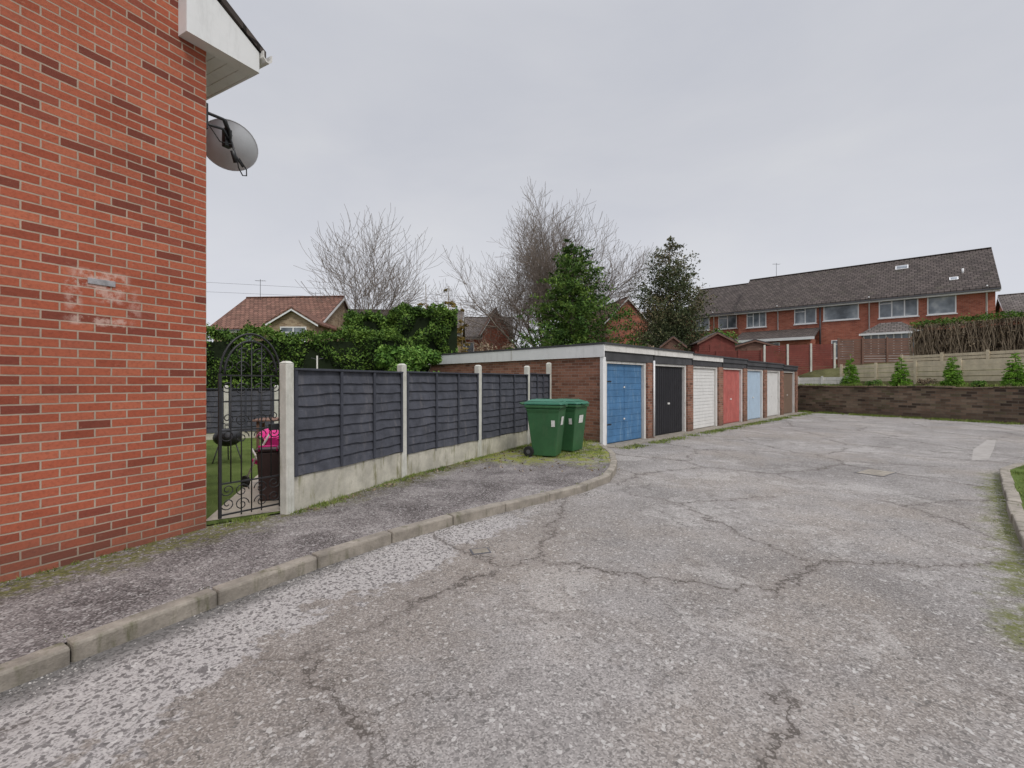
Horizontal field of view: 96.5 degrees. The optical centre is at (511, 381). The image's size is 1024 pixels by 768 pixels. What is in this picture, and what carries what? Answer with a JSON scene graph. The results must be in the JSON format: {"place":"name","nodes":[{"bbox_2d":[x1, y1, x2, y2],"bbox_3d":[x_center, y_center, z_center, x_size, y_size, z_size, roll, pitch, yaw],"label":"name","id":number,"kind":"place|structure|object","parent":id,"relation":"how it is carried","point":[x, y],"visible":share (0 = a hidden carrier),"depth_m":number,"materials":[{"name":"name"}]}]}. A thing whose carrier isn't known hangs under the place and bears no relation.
{"place":"outdoors","nodes":[
{"label":"outdoors","id":0,"kind":"place"},
{"bbox_2d":[206,437,279,524],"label":"lawn","id":1,"kind":"structure","parent":0,"point":[211,485],"depth_m":7.66,"materials":[{"name":"green plant"}]},
{"bbox_2d":[212,425,242,463],"bbox_3d":[-5.330,1.158,8.601,0.519,0.690,0.488,0,0,0],"label":"kettle barbecue","id":2,"kind":"object","parent":1,"relation":"on","point":[235,441],"visible":0.71,"depth_m":8.47,"materials":[{"name":"black metal"}]},
{"bbox_2d":[206,385,278,439],"bbox_3d":[-7.657,0.830,12.046,6.261,1.580,0.344,0,0,-24],"label":"garden fence","id":3,"kind":"object","parent":1,"relation":"on","point":[211,411],"visible":0.2,"depth_m":12.13,"materials":[{"name":"wood"}]},
{"bbox_2d":[218,333,279,518],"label":"garden gate","id":4,"kind":"structure","parent":1,"relation":"on","point":[274,426],"depth_m":4.99,"materials":[{"name":"black metal"}]},
{"bbox_2d":[252,417,278,453],"bbox_3d":[-5.000,1.145,9.900,1.000,0.710,0.700,0,0,-17],"label":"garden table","id":5,"kind":"object","parent":1,"relation":"on","point":[258,426],"visible":0.2,"depth_m":9.52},
{"bbox_2d":[206,320,412,387],"bbox_3d":[-8.030,-0.161,14.100,9.722,3.618,1.741,0,0,-24],"label":"garden hedge","id":6,"kind":"object","parent":1,"relation":"on","point":[296,349],"visible":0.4,"depth_m":14.28,"materials":[{"name":"green plant"}]},
{"bbox_2d":[343,301,458,371],"bbox_3d":[-4.284,-0.741,17.834,4.333,4.785,3.089,0,0,-10],"label":"garden hedge","id":7,"kind":"object","parent":1,"relation":"on","point":[433,326],"visible":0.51,"depth_m":17.33,"materials":[{"name":"green plant"}]},
{"bbox_2d":[374,344,442,371],"bbox_3d":[-3.274,0.110,14.944,2.762,2.833,2.227,0,0,-39],"label":"laurel bush","id":8,"kind":"object","parent":1,"relation":"on","point":[385,355],"visible":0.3,"depth_m":14.55,"materials":[{"name":"green plant"}]},
{"bbox_2d":[279,361,550,514],"bbox_3d":[-0.882,0.555,8.684,0.297,2.130,7.799,0,0,28],"label":"garden fence","id":9,"kind":"object","parent":1,"relation":"on","point":[345,432],"visible":0.9,"depth_m":6.81,"materials":[{"name":"wood"}]},
{"bbox_2d":[206,475,279,520],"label":"garden path","id":10,"kind":"structure","parent":0,"point":[236,497],"depth_m":5.53,"materials":[{"name":"concrete"}]},
{"bbox_2d":[242,428,278,486],"bbox_3d":[-3.487,1.074,6.543,0.690,0.838,0.380,0,0,29],"label":"toy pushchair","id":11,"kind":"object","parent":10,"relation":"on","point":[275,440],"visible":0.22,"depth_m":6.42,"materials":[{"name":"pink fabric"}]},
{"bbox_2d":[254,445,278,500],"bbox_3d":[-3.072,1.140,5.825,0.320,0.710,0.392,0,0,-17],"label":"garden waste bin","id":12,"kind":"object","parent":10,"relation":"on","point":[267,491],"visible":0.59,"depth_m":5.72,"materials":[{"name":"brown plastic"}]},
{"bbox_2d":[0,441,609,663],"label":"footpath","id":13,"kind":"structure","parent":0,"point":[114,578],"depth_m":4.15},
{"bbox_2d":[309,445,619,509],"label":"weeds","id":14,"kind":"object","parent":13,"relation":"on","point":[315,508],"visible":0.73,"depth_m":8.09,"materials":[{"name":"plant"}]},
{"bbox_2d":[519,399,568,456],"bbox_3d":[0.674,0.927,9.360,0.912,1.150,0.635,0,0,20],"label":"wheelie bin","id":15,"kind":"object","parent":13,"relation":"on","point":[546,418],"visible":1,"depth_m":9.11,"materials":[{"name":"green plastic"}]},
{"bbox_2d":[559,398,588,450],"bbox_3d":[1.198,0.938,10.066,0.895,1.128,0.622,0,0,35],"label":"wheelie bin","id":16,"kind":"object","parent":13,"relation":"on","point":[574,424],"visible":0.44,"depth_m":9.78,"materials":[{"name":"green plastic"}]},
{"bbox_2d":[208,282,479,302],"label":"telephone wires","id":17,"kind":"object","parent":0,"point":[342,297],"visible":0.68,"depth_m":30.64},
{"bbox_2d":[417,284,427,308],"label":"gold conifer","id":18,"kind":"object","parent":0,"point":[419,304],"visible":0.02,"depth_m":26.49,"materials":[{"name":"green plant"}]},
{"bbox_2d":[443,286,462,346],"bbox_3d":[-3.798,-1.989,26.578,2.330,7.179,2.145,0,0,0],"label":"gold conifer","id":19,"kind":"object","parent":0,"point":[452,304],"visible":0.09,"depth_m":26.49,"materials":[{"name":"green plant"}]},
{"bbox_2d":[457,309,470,352],"bbox_3d":[-3.040,-1.504,26.831,1.795,6.209,2.087,0,0,30],"label":"gold conifer","id":20,"kind":"object","parent":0,"point":[460,330],"visible":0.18,"depth_m":26.80,"materials":[{"name":"green plant"}]},
{"bbox_2d":[463,343,472,351],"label":"window glass","id":21,"kind":"object","parent":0,"point":[470,347],"visible":0.11,"depth_m":47.10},
{"bbox_2d":[0,412,1023,767],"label":"road","id":22,"kind":"structure","parent":0,"point":[796,592],"depth_m":2.83,"materials":[{"name":"asphalt"}]},
{"bbox_2d":[0,444,616,692],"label":"kerb","id":23,"kind":"structure","parent":22,"relation":"on","point":[41,662],"depth_m":3.35,"materials":[{"name":"concrete"}]},
{"bbox_2d":[469,547,490,554],"bbox_3d":[-0.300,1.606,4.320,0.180,0.028,0.140,0,0,-17],"label":"access cover","id":24,"kind":"object","parent":22,"relation":"on","point":[484,550],"visible":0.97,"depth_m":4.30,"materials":[{"name":"metal"}]},
{"bbox_2d":[1,383,1023,641],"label":"grass weeds","id":25,"kind":"object","parent":22,"relation":"on","point":[407,477],"depth_m":10.85,"materials":[{"name":"plant"}]},
{"bbox_2d":[854,469,896,476],"bbox_3d":[6.400,1.606,8.050,0.620,0.028,0.420,0,0,-34],"label":"access cover","id":26,"kind":"object","parent":22,"relation":"on","point":[876,472],"visible":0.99,"depth_m":8.04,"materials":[{"name":"concrete"}]},
{"bbox_2d":[972,440,995,459],"bbox_3d":[11.357,1.596,10.995,5.252,0.001,0.317,0,0,-42],"label":"tarmac patch","id":27,"kind":"object","parent":22,"relation":"on","point":[983,451],"visible":1,"depth_m":10.64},
{"bbox_2d":[1000,462,1023,549],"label":"kerb","id":28,"kind":"structure","parent":22,"relation":"on","point":[1015,510],"depth_m":5.71,"materials":[{"name":"concrete"}]},
{"bbox_2d":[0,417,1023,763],"bbox_3d":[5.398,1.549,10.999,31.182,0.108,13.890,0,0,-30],"label":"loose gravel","id":29,"kind":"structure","parent":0,"point":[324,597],"depth_m":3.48,"materials":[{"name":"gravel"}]},
{"bbox_2d":[206,0,1023,346],"label":"sky","id":30,"kind":"structure","parent":0,"point":[799,136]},
{"bbox_2d":[606,412,804,447],"bbox_3d":[8.698,1.601,17.558,17.970,0.038,0.490,0,0,-45],"label":"garage apron","id":31,"kind":"object","parent":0,"point":[641,440],"visible":0.64,"depth_m":14.03,"materials":[{"name":"concrete"}]},
{"bbox_2d":[798,362,1017,387],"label":"raised garden terrain","id":32,"kind":"structure","parent":0,"point":[828,372],"depth_m":24.59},
{"bbox_2d":[657,336,686,350],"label":"garden shed","id":33,"kind":"structure","parent":32,"relation":"on","point":[672,341],"depth_m":31.32,"materials":[{"name":"brown wood"}]},
{"bbox_2d":[686,315,738,338],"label":"walls","id":34,"kind":"structure","parent":32,"relation":"on","point":[736,331],"depth_m":42.50,"materials":[{"name":"brick"}]},
{"bbox_2d":[698,315,736,329],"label":"window frames","id":35,"kind":"structure","parent":34,"relation":"attached to","point":[718,323],"depth_m":42.24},
{"bbox_2d":[696,315,735,329],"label":"window glass","id":36,"kind":"object","parent":35,"relation":"in","point":[731,321],"visible":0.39,"depth_m":42.26,"materials":[{"name":"glass"}]},
{"bbox_2d":[690,284,747,315],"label":"roof","id":37,"kind":"structure","parent":34,"relation":"on","point":[727,299],"depth_m":44.25,"materials":[{"name":"tile"}]},
{"bbox_2d":[699,314,734,317],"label":"fascia","id":38,"kind":"structure","parent":37,"relation":"attached to","point":[719,315],"depth_m":42.15,"materials":[{"name":"white plastic"}]},
{"bbox_2d":[701,283,747,289],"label":"ridge tiles","id":39,"kind":"object","parent":37,"relation":"on","point":[724,286],"visible":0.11,"depth_m":46.38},
{"bbox_2d":[688,331,737,369],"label":"garden shed","id":40,"kind":"structure","parent":32,"relation":"on","point":[717,340],"depth_m":29.62,"materials":[{"name":"red wood"}]},
{"bbox_2d":[710,344,723,369],"bbox_3d":[13.282,-1.600,29.600,0.880,1.700,0.028,0,0,9],"label":"door","id":41,"kind":"structure","parent":40,"relation":"in","point":[713,347],"depth_m":29.58,"materials":[{"name":"wood"}]},
{"bbox_2d":[704,329,739,344],"bbox_3d":[16.709,-2.632,36.428,2.932,3.315,2.662,0,0,22],"label":"garden bush","id":42,"kind":"object","parent":32,"relation":"on","point":[726,334],"visible":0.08,"depth_m":35.78,"materials":[{"name":"green plant"}]},
{"bbox_2d":[695,349,762,369],"bbox_3d":[13.188,-0.875,27.918,3.740,2.150,0.092,0,0,21],"label":"red panel fence","id":43,"kind":"object","parent":32,"relation":"on","point":[743,355],"visible":0.23,"depth_m":27.67,"materials":[{"name":"wood"}]},
{"bbox_2d":[735,339,776,362],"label":"garden shed","id":44,"kind":"structure","parent":32,"relation":"on","point":[753,344],"depth_m":30.13,"materials":[{"name":"wood"}]},
{"bbox_2d":[747,348,761,356],"bbox_3d":[15.988,-1.500,30.126,0.920,1.500,0.028,0,0,17],"label":"door","id":45,"kind":"structure","parent":44,"relation":"in","point":[748,349],"depth_m":30.11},
{"bbox_2d":[738,339,815,365],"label":"extension walls","id":46,"kind":"structure","parent":32,"relation":"on","point":[801,342],"depth_m":34.67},
{"bbox_2d":[763,343,835,375],"bbox_3d":[16.972,-1.050,27.016,4.061,2.500,0.092,0,0,4],"label":"red panel fence","id":47,"kind":"object","parent":32,"relation":"on","point":[806,357],"visible":0.67,"depth_m":27.01,"materials":[{"name":"wood"}]},
{"bbox_2d":[798,376,848,384],"bbox_3d":[16.806,-0.040,24.775,2.346,0.580,0.092,0,0,43],"label":"white fence","id":48,"kind":"object","parent":32,"relation":"on","point":[819,380],"visible":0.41,"depth_m":24.84,"materials":[{"name":"paint"}]},
{"bbox_2d":[839,354,859,384],"bbox_3d":[17.327,-0.610,23.416,0.889,1.652,0.902,0,0,28],"label":"dwarf conifer","id":49,"kind":"object","parent":32,"relation":"on","point":[851,379],"visible":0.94,"depth_m":23.34,"materials":[{"name":"green plant"}]},
{"bbox_2d":[739,292,994,364],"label":"walls","id":50,"kind":"structure","parent":32,"relation":"on","point":[972,304],"depth_m":33.91,"materials":[{"name":"brick"}]},
{"bbox_2d":[735,327,819,340],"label":"extension roof","id":51,"kind":"structure","parent":50,"relation":"attached to","point":[802,332],"depth_m":36.17,"materials":[{"name":"tile"}]},
{"bbox_2d":[738,336,814,342],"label":"extension fascia","id":52,"kind":"structure","parent":51,"relation":"attached to","point":[784,339],"depth_m":34.77,"materials":[{"name":"plastic"}]},
{"bbox_2d":[819,307,820,343],"bbox_3d":[23.900,-4.200,35.462,0.120,3.200,0.104,0,0,41],"label":"soil pipe","id":53,"kind":"object","parent":50,"relation":"attached to","point":[820,325],"visible":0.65,"depth_m":35.41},
{"bbox_2d":[747,295,955,357],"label":"window frames","id":54,"kind":"structure","parent":50,"relation":"attached to","point":[848,318],"depth_m":34.44,"materials":[{"name":"plastic"}]},
{"bbox_2d":[748,295,954,356],"bbox_3d":[24.325,-3.775,33.637,13.490,4.250,2.406,0,0,41],"label":"window glass","id":55,"kind":"object","parent":54,"relation":"in","point":[943,304],"visible":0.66,"depth_m":33.13,"materials":[{"name":"glass"}]},
{"bbox_2d":[746,313,957,358],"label":"window sills","id":56,"kind":"structure","parent":50,"relation":"attached to","point":[858,319],"depth_m":33.53,"materials":[{"name":"concrete"}]},
{"bbox_2d":[737,291,996,314],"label":"soffit","id":57,"kind":"structure","parent":50,"relation":"attached to","point":[870,302],"depth_m":33.35,"materials":[{"name":"white plastic"}]},
{"bbox_2d":[735,248,1000,311],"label":"roof","id":58,"kind":"structure","parent":50,"relation":"on","point":[926,275],"depth_m":34.72,"materials":[{"name":"tile"}]},
{"bbox_2d":[735,289,1000,314],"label":"fascia","id":59,"kind":"structure","parent":58,"relation":"attached to","point":[875,301],"depth_m":32.89,"materials":[{"name":"white plastic"}]},
{"bbox_2d":[734,287,1000,312],"bbox_3d":[25.014,-5.931,34.079,15.700,0.090,0.095,0,0,41],"label":"gutter","id":60,"kind":"object","parent":59,"relation":"attached to","point":[874,299],"visible":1,"depth_m":32.92,"materials":[{"name":"plastic"}]},
{"bbox_2d":[750,247,991,279],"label":"ridge tiles","id":61,"kind":"object","parent":58,"relation":"on","point":[875,263],"visible":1,"depth_m":36.64,"materials":[{"name":"tile"}]},
{"bbox_2d":[865,379,881,385],"bbox_3d":[17.746,0.050,22.410,0.686,0.412,0.619,0,0,0],"label":"flower bed plant","id":62,"kind":"object","parent":32,"relation":"on","point":[870,382],"visible":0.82,"depth_m":22.29,"materials":[{"name":"green plant"}]},
{"bbox_2d":[837,337,912,367],"bbox_3d":[21.397,-1.675,26.966,4.120,1.950,0.092,0,0,6],"label":"timber fence","id":63,"kind":"object","parent":32,"relation":"on","point":[859,350],"visible":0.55,"depth_m":26.99,"materials":[{"name":"wood"}]},
{"bbox_2d":[863,333,913,358],"bbox_3d":[26.310,-2.250,31.768,2.900,2.100,2.597,0,0,41],"label":"conservatory frame","id":64,"kind":"object","parent":32,"relation":"on","point":[885,348],"visible":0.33,"depth_m":31.08,"materials":[{"name":"plastic"}]},
{"bbox_2d":[859,331,911,335],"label":"conservatory fascia","id":65,"kind":"structure","parent":64,"relation":"attached to","point":[885,333],"depth_m":30.74,"materials":[{"name":"plastic"}]},
{"bbox_2d":[861,322,913,336],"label":"conservatory roof","id":66,"kind":"structure","parent":64,"relation":"on","point":[890,327],"depth_m":31.23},
{"bbox_2d":[864,333,913,353],"bbox_3d":[26.321,-2.590,31.780,2.800,1.380,2.550,0,0,41],"label":"conservatory glass","id":67,"kind":"object","parent":64,"relation":"in","point":[904,335],"visible":0.21,"depth_m":30.87,"materials":[{"name":"glass"}]},
{"bbox_2d":[888,357,912,385],"bbox_3d":[18.274,-0.480,21.518,0.972,1.434,0.888,0,0,0],"label":"dwarf conifer","id":68,"kind":"object","parent":32,"relation":"on","point":[900,373],"visible":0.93,"depth_m":21.43,"materials":[{"name":"green plant"}]},
{"bbox_2d":[917,378,936,384],"bbox_3d":[18.631,0.025,20.518,0.663,0.464,0.673,0,0,-33],"label":"flower bed plant","id":69,"kind":"object","parent":32,"relation":"on","point":[924,381],"visible":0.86,"depth_m":20.46,"materials":[{"name":"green plant"}]},
{"bbox_2d":[840,356,1023,384],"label":"timber sleeper fence","id":70,"kind":"object","parent":32,"relation":"on","point":[913,368],"visible":0.42,"depth_m":21.00,"materials":[{"name":"wood"}]},
{"bbox_2d":[939,356,965,386],"bbox_3d":[19.181,-0.438,19.870,0.936,1.346,0.894,0,0,0],"label":"dwarf conifer","id":71,"kind":"object","parent":32,"relation":"on","point":[949,373],"visible":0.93,"depth_m":19.78,"materials":[{"name":"green plant"}]},
{"bbox_2d":[900,350,1023,367],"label":"timber fence","id":72,"kind":"object","parent":32,"relation":"on","point":[940,357],"visible":0.33,"depth_m":21.20,"materials":[{"name":"wood"}]},
{"bbox_2d":[908,314,1023,360],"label":"tall privet hedge","id":73,"kind":"object","parent":32,"relation":"on","point":[974,336],"visible":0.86,"depth_m":21.74,"materials":[{"name":"brown plant"}]},
{"bbox_2d":[909,309,1023,327],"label":"hedge top growth","id":74,"kind":"object","parent":73,"relation":"attached to","point":[976,317],"visible":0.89,"depth_m":21.79,"materials":[{"name":"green plant"}]},
{"bbox_2d":[970,380,986,386],"bbox_3d":[19.391,0.089,18.980,0.601,0.360,0.636,0,0,-19],"label":"flower bed plant","id":75,"kind":"object","parent":32,"relation":"on","point":[979,383],"visible":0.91,"depth_m":18.85,"materials":[{"name":"green plant"}]},
{"bbox_2d":[995,306,1022,324],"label":"walls","id":76,"kind":"structure","parent":32,"relation":"on","point":[1000,308],"depth_m":36.89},
{"bbox_2d":[995,294,1023,318],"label":"roof","id":77,"kind":"structure","parent":76,"relation":"on","point":[1012,302],"depth_m":34.85,"materials":[{"name":"grey tile"}]},
{"bbox_2d":[1000,352,1023,385],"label":"dwarf conifer","id":78,"kind":"object","parent":32,"relation":"on","point":[1013,376],"visible":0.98,"depth_m":18.09,"materials":[{"name":"green plant"}]},
{"bbox_2d":[1010,465,1023,508],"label":"grass verge","id":79,"kind":"object","parent":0,"point":[1018,483],"depth_m":7.00,"materials":[{"name":"plant"}]},
{"label":"ground","id":80,"kind":"structure","parent":0,"visible":0},
{"bbox_2d":[0,0,205,582],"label":"walls","id":81,"kind":"structure","parent":80,"relation":"on","point":[103,177],"depth_m":3.94,"materials":[{"name":"red brick"}]},
{"bbox_2d":[88,277,115,286],"bbox_3d":[-3.547,-0.860,3.953,0.009,0.050,0.190,0,0,28],"label":"plaque","id":82,"kind":"object","parent":81,"relation":"attached to","point":[102,282],"visible":1,"depth_m":3.95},
{"bbox_2d":[178,0,258,76],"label":"eave box","id":83,"kind":"object","parent":81,"relation":"attached to","point":[211,27],"visible":1,"depth_m":4.66,"materials":[{"name":"white plastic"}]},
{"bbox_2d":[206,52,247,97],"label":"soffit","id":84,"kind":"structure","parent":81,"relation":"attached to","point":[215,63],"depth_m":5.11,"materials":[{"name":"white plastic"}]},
{"bbox_2d":[206,57,238,87],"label":"soffit grooves","id":85,"kind":"object","parent":84,"relation":"attached to","point":[217,69],"visible":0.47,"depth_m":5.06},
{"bbox_2d":[206,103,257,175],"bbox_3d":[-3.257,-2.626,5.149,0.601,0.664,0.675,0,0,28],"label":"satellite dish","id":86,"kind":"object","parent":81,"relation":"attached to","point":[231,145],"visible":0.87,"depth_m":5.21,"materials":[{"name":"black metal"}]},
{"bbox_2d":[217,0,265,57],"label":"roof","id":87,"kind":"structure","parent":81,"relation":"on","point":[233,15],"depth_m":4.87,"materials":[{"name":"plastic"}]},
{"bbox_2d":[206,73,258,99],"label":"fascia","id":88,"kind":"structure","parent":87,"relation":"attached to","point":[231,86],"depth_m":5.29,"materials":[{"name":"white plastic"}]},
{"bbox_2d":[259,51,271,68],"bbox_3d":[-5.899,-3.607,6.783,7.200,0.105,0.110,0,0,28],"label":"gutter","id":89,"kind":"object","parent":88,"relation":"attached to","point":[263,61],"visible":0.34,"depth_m":5.10,"materials":[{"name":"white paint"}]},
{"bbox_2d":[264,307,340,341],"bbox_3d":[-12.733,-1.360,28.792,3.000,5.920,5.300,0,0,-2],"label":"bungalow","id":90,"kind":"object","parent":80,"relation":"on","point":[289,319],"visible":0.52,"depth_m":26.44,"materials":[{"name":"brick"}]},
{"bbox_2d":[208,295,351,340],"bbox_3d":[-15.068,-2.175,31.701,7.070,7.550,7.720,0,0,4],"label":"roof","id":91,"kind":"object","parent":90,"relation":"on","point":[257,311],"visible":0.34,"depth_m":30.28,"materials":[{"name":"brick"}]},
{"bbox_2d":[280,327,305,341],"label":"window frames","id":92,"kind":"structure","parent":90,"relation":"in","point":[280,327],"depth_m":26.41,"materials":[{"name":"white plastic"}]},
{"bbox_2d":[281,328,304,339],"bbox_3d":[-12.650,-2.750,26.435,1.440,0.800,0.006,0,0,-2],"label":"window glass","id":93,"kind":"structure","parent":90,"relation":"in","point":[284,329],"depth_m":26.43,"materials":[{"name":"glass"}]},
{"bbox_2d":[295,203,450,324],"bbox_3d":[-9.786,-5.753,33.437,11.183,14.738,11.173,0,0,0],"label":"bare tree","id":94,"kind":"object","parent":80,"relation":"on","point":[390,305],"visible":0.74,"depth_m":32.83,"materials":[{"name":"grey plant"}]},
{"bbox_2d":[341,309,465,351],"bbox_3d":[-8.235,-2.025,35.727,8.970,7.250,8.720,0,0,-4],"label":"bungalow","id":95,"kind":"object","parent":80,"relation":"on","point":[459,318],"visible":0.15,"depth_m":35.27,"materials":[{"name":"brick"}]},
{"bbox_2d":[466,339,511,350],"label":"walls","id":96,"kind":"structure","parent":80,"relation":"on","point":[468,340],"depth_m":47.14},
{"bbox_2d":[465,318,513,336],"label":"roof","id":97,"kind":"structure","parent":96,"relation":"on","point":[479,329],"depth_m":49.01,"materials":[{"name":"grey tile"}]},
{"bbox_2d":[473,336,514,350],"bbox_3d":[-0.740,-0.382,24.372,4.729,4.026,3.937,0,0,-39],"label":"garden bush","id":98,"kind":"object","parent":80,"relation":"on","point":[486,345],"visible":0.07,"depth_m":23.39,"materials":[{"name":"green plant"}]},
{"bbox_2d":[482,312,508,350],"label":"walls","id":99,"kind":"structure","parent":80,"relation":"on","point":[489,337],"depth_m":45.76,"materials":[{"name":"brick"}]},
{"bbox_2d":[407,177,657,351],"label":"bare tree","id":100,"kind":"object","parent":80,"relation":"on","point":[539,267],"visible":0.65,"depth_m":40.16,"materials":[{"name":"grey plant"}]},
{"bbox_2d":[502,238,650,348],"bbox_3d":[3.101,-3.122,24.716,8.454,9.447,7.970,0,0,0],"label":"conifer tree","id":101,"kind":"object","parent":80,"relation":"on","point":[570,290],"visible":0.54,"depth_m":24.29,"materials":[{"name":"green plant"}]},
{"bbox_2d":[428,342,798,444],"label":"garage block","id":102,"kind":"structure","parent":80,"relation":"on","point":[627,392],"depth_m":13.65,"materials":[{"name":"brick"}]},
{"bbox_2d":[607,364,640,443],"bbox_3d":[2.964,0.553,12.170,1.850,2.035,0.042,0,0,-45],"label":"garage door","id":103,"kind":"structure","parent":102,"relation":"in","point":[622,402],"depth_m":12.13,"materials":[{"name":"paint"}]},
{"bbox_2d":[655,366,681,435],"bbox_3d":[4.744,0.553,13.946,1.960,2.035,0.046,0,0,-45],"label":"garage door","id":104,"kind":"structure","parent":102,"relation":"in","point":[668,380],"depth_m":13.94,"materials":[{"name":"paint"}]},
{"bbox_2d":[723,370,738,423],"bbox_3d":[8.379,0.553,17.581,0.046,2.035,1.960,0,0,45],"label":"garage door","id":105,"kind":"structure","parent":102,"relation":"in","point":[730,377],"depth_m":17.57,"materials":[{"name":"paint"}]},
{"bbox_2d":[784,373,791,412],"bbox_3d":[13.830,0.553,23.033,1.960,2.035,0.046,0,0,-45],"label":"garage door","id":106,"kind":"structure","parent":102,"relation":"in","point":[787,376],"depth_m":23.14,"materials":[{"name":"metal"}]},
{"bbox_2d":[588,300,647,344],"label":"walls","id":107,"kind":"structure","parent":80,"relation":"on","point":[635,318],"depth_m":44.14,"materials":[{"name":"brick"}]},
{"bbox_2d":[585,297,643,328],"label":"roof","id":108,"kind":"structure","parent":107,"relation":"on","point":[622,301],"depth_m":44.42,"materials":[{"name":"brown tile"}]},
{"bbox_2d":[616,235,728,351],"bbox_3d":[11.617,-5.057,33.942,8.443,11.317,8.242,0,0,32],"label":"conifer tree","id":109,"kind":"object","parent":80,"relation":"on","point":[669,320],"visible":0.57,"depth_m":33.08,"materials":[{"name":"green plant"}]},
{"bbox_2d":[798,387,1023,423],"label":"wall","id":110,"kind":"structure","parent":80,"relation":"on","point":[1005,405],"depth_m":20.09,"materials":[{"name":"brick"}]},
{"bbox_2d":[798,385,1023,388],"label":"coping","id":111,"kind":"object","parent":110,"relation":"on","point":[953,387],"visible":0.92,"depth_m":19.99,"materials":[{"name":"brick"}]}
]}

